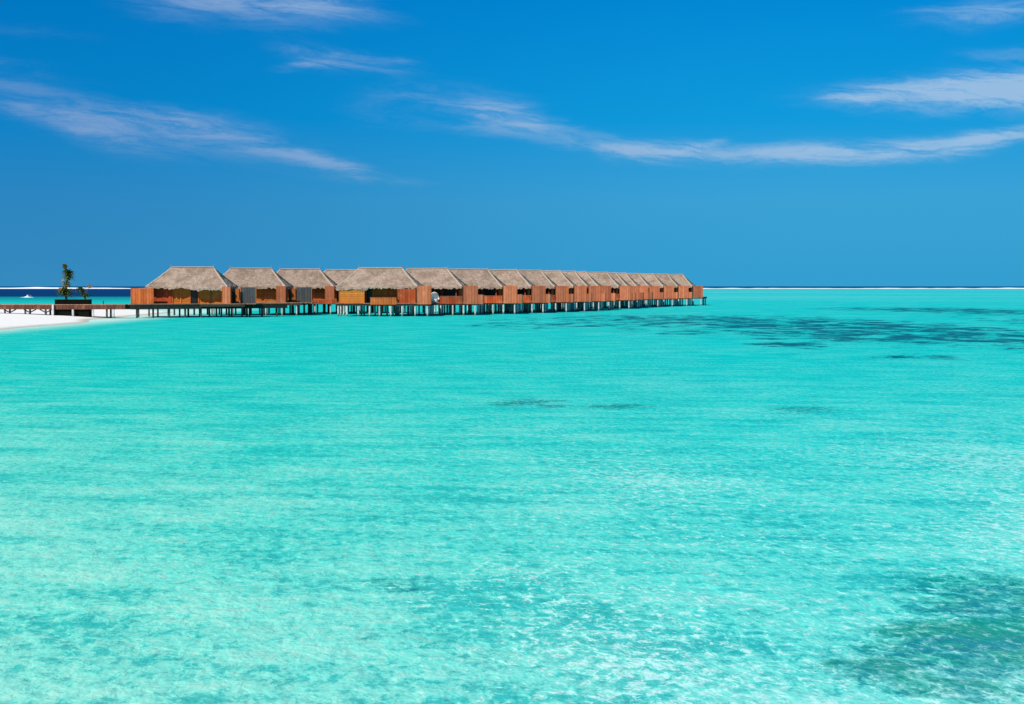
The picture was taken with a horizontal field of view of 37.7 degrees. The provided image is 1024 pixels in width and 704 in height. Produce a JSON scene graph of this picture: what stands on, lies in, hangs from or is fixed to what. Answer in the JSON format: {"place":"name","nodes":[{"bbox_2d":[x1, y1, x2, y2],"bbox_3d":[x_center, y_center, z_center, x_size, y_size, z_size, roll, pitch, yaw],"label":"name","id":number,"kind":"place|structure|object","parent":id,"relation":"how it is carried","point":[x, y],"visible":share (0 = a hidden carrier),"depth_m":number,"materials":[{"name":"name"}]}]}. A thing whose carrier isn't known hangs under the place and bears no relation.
{"place":"outdoors","nodes":[
{"label":"outdoors","id":0,"kind":"place"},
{"bbox_2d":[0,309,171,329],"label":"sandbank","id":1,"kind":"structure","parent":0,"point":[17,318],"depth_m":210.99,"materials":[{"name":"white sand"}]},
{"bbox_2d":[0,286,1023,703],"bbox_3d":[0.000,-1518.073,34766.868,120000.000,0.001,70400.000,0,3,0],"label":"water","id":2,"kind":"structure","parent":0,"point":[766,496],"depth_m":32.56,"materials":[{"name":"teal liquid"}]},
{"bbox_2d":[0,304,129,317],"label":"beach jetty","id":3,"kind":"object","parent":2,"relation":"in","point":[82,310],"visible":0.69,"depth_m":220.54,"materials":[{"name":"brown wood"}]},
{"bbox_2d":[54,299,91,303],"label":"planter box","id":4,"kind":"object","parent":3,"relation":"on","point":[73,301],"visible":1,"depth_m":221.69,"materials":[{"name":"black wood"}]},
{"bbox_2d":[57,263,75,298],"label":"screw palm","id":5,"kind":"object","parent":4,"relation":"in","point":[64,291],"visible":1,"depth_m":221.85,"materials":[{"name":"green plant"}]},
{"bbox_2d":[75,284,91,298],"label":"leafy shrub","id":6,"kind":"object","parent":4,"relation":"in","point":[85,295],"visible":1,"depth_m":221.93,"materials":[{"name":"green plant"}]},
{"bbox_2d":[131,264,260,316],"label":"stilt villa","id":7,"kind":"object","parent":2,"relation":"on","point":[207,286],"visible":0.97,"depth_m":228.68,"materials":[{"name":"beige wood"}]},
{"bbox_2d":[232,289,235,302],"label":"inner door","id":8,"kind":"structure","parent":7,"relation":"in","point":[233,290],"depth_m":229.24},
{"bbox_2d":[235,289,238,302],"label":"door leaf","id":9,"kind":"structure","parent":7,"relation":"in","point":[236,290],"depth_m":228.74,"materials":[{"name":"orange wood"}]},
{"bbox_2d":[125,303,286,317],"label":"boardwalk","id":10,"kind":"structure","parent":2,"relation":"in","point":[195,306],"depth_m":226.61,"materials":[{"name":"brown wood"}]},
{"bbox_2d":[167,304,336,314],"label":"access jetty","id":11,"kind":"object","parent":2,"relation":"in","point":[251,310],"visible":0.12,"depth_m":256.38,"materials":[{"name":"brown wood"}]},
{"bbox_2d":[211,266,317,315],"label":"stilt villa","id":12,"kind":"object","parent":2,"relation":"on","point":[271,285],"visible":0.71,"depth_m":243.92,"materials":[{"name":"beige wood"}]},
{"bbox_2d":[289,289,291,301],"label":"inner door","id":13,"kind":"structure","parent":12,"relation":"in","point":[290,290],"depth_m":244.20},
{"bbox_2d":[292,289,295,301],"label":"door leaf","id":14,"kind":"structure","parent":12,"relation":"in","point":[293,290],"depth_m":243.73,"materials":[{"name":"orange wood"}]},
{"bbox_2d":[263,267,354,313],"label":"stilt villa","id":15,"kind":"object","parent":2,"relation":"on","point":[322,284],"visible":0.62,"depth_m":254.90,"materials":[{"name":"beige wood"}]},
{"bbox_2d":[309,268,394,312],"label":"stilt villa","id":16,"kind":"object","parent":2,"relation":"on","point":[337,276],"visible":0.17,"depth_m":267.25,"materials":[{"name":"beige wood"}]},
{"bbox_2d":[335,265,435,315],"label":"stilt villa","id":17,"kind":"object","parent":2,"relation":"on","point":[380,287],"visible":0.97,"depth_m":235.97,"materials":[{"name":"beige wood"}]},
{"bbox_2d":[386,266,483,314],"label":"stilt villa","id":18,"kind":"object","parent":2,"relation":"on","point":[448,286],"visible":0.63,"depth_m":246.98,"materials":[{"name":"beige wood"}]},
{"bbox_2d":[431,292,439,301],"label":"hooded lounger","id":19,"kind":"object","parent":18,"relation":"on","point":[434,296],"visible":0.75,"depth_m":245.64,"materials":[{"name":"white fabric"}]},
{"bbox_2d":[348,303,578,312],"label":"row walkway","id":20,"kind":"structure","parent":2,"relation":"in","point":[405,308],"depth_m":267.72,"materials":[{"name":"brown wood"}]},
{"bbox_2d":[434,267,522,313],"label":"stilt villa","id":21,"kind":"object","parent":2,"relation":"on","point":[490,284],"visible":0.59,"depth_m":257.18,"materials":[{"name":"beige wood"}]},
{"bbox_2d":[467,268,550,312],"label":"stilt villa","id":22,"kind":"object","parent":2,"relation":"on","point":[515,277],"visible":0.41,"depth_m":265.44,"materials":[{"name":"beige wood"}]},
{"bbox_2d":[0,287,1023,288],"bbox_3d":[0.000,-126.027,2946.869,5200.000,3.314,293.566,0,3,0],"label":"surf","id":23,"kind":"structure","parent":2,"relation":"on","point":[703,288],"depth_m":2978.07,"materials":[{"name":"liquid"}]},
{"bbox_2d":[488,269,573,311],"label":"stilt villa","id":24,"kind":"object","parent":2,"relation":"on","point":[541,278],"visible":0.43,"depth_m":275.00,"materials":[{"name":"beige wood"}]},
{"bbox_2d":[524,269,591,310],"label":"stilt villa","id":25,"kind":"object","parent":2,"relation":"in","point":[560,278],"visible":0.35,"depth_m":283.14,"materials":[{"name":"orange wood"}]},
{"bbox_2d":[541,271,605,310],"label":"stilt villa","id":26,"kind":"object","parent":2,"relation":"in","point":[598,296],"visible":0.36,"depth_m":291.06,"materials":[{"name":"orange wood"}]},
{"bbox_2d":[538,270,615,309],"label":"stilt villa","id":27,"kind":"object","parent":2,"relation":"on","point":[591,281],"visible":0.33,"depth_m":301.26,"materials":[{"name":"orange wood"}]},
{"bbox_2d":[575,270,635,308],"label":"stilt villa","id":28,"kind":"object","parent":2,"relation":"in","point":[607,279],"visible":0.47,"depth_m":315.67,"materials":[{"name":"orange wood"}]},
{"bbox_2d":[594,271,643,307],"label":"stilt villa","id":29,"kind":"object","parent":2,"relation":"on","point":[623,282],"visible":0.29,"depth_m":325.66,"materials":[{"name":"orange wood"}]},
{"bbox_2d":[617,273,652,307],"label":"stilt villa","id":30,"kind":"object","parent":2,"relation":"on","point":[627,278],"visible":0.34,"depth_m":334.17,"materials":[{"name":"orange wood"}]},
{"bbox_2d":[626,272,663,306],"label":"stilt villa","id":31,"kind":"object","parent":2,"relation":"in","point":[638,278],"visible":0.26,"depth_m":342.96,"materials":[{"name":"orange wood"}]},
{"bbox_2d":[614,272,677,305],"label":"stilt villa","id":32,"kind":"object","parent":2,"relation":"in","point":[652,279],"visible":0.28,"depth_m":353.25,"materials":[{"name":"orange wood"}]},
{"bbox_2d":[642,274,692,305],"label":"stilt villa","id":33,"kind":"object","parent":2,"relation":"in","point":[682,291],"visible":0.37,"depth_m":363.38,"materials":[{"name":"orange wood"}]},
{"bbox_2d":[656,273,706,304],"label":"stilt villa","id":34,"kind":"object","parent":2,"relation":"on","point":[683,280],"visible":0.39,"depth_m":373.88,"materials":[{"name":"orange wood"}]},
{"bbox_2d":[0,0,1023,285],"label":"sky","id":35,"kind":"structure","parent":0,"point":[708,142],"materials":[{"name":"blue"}]}
]}

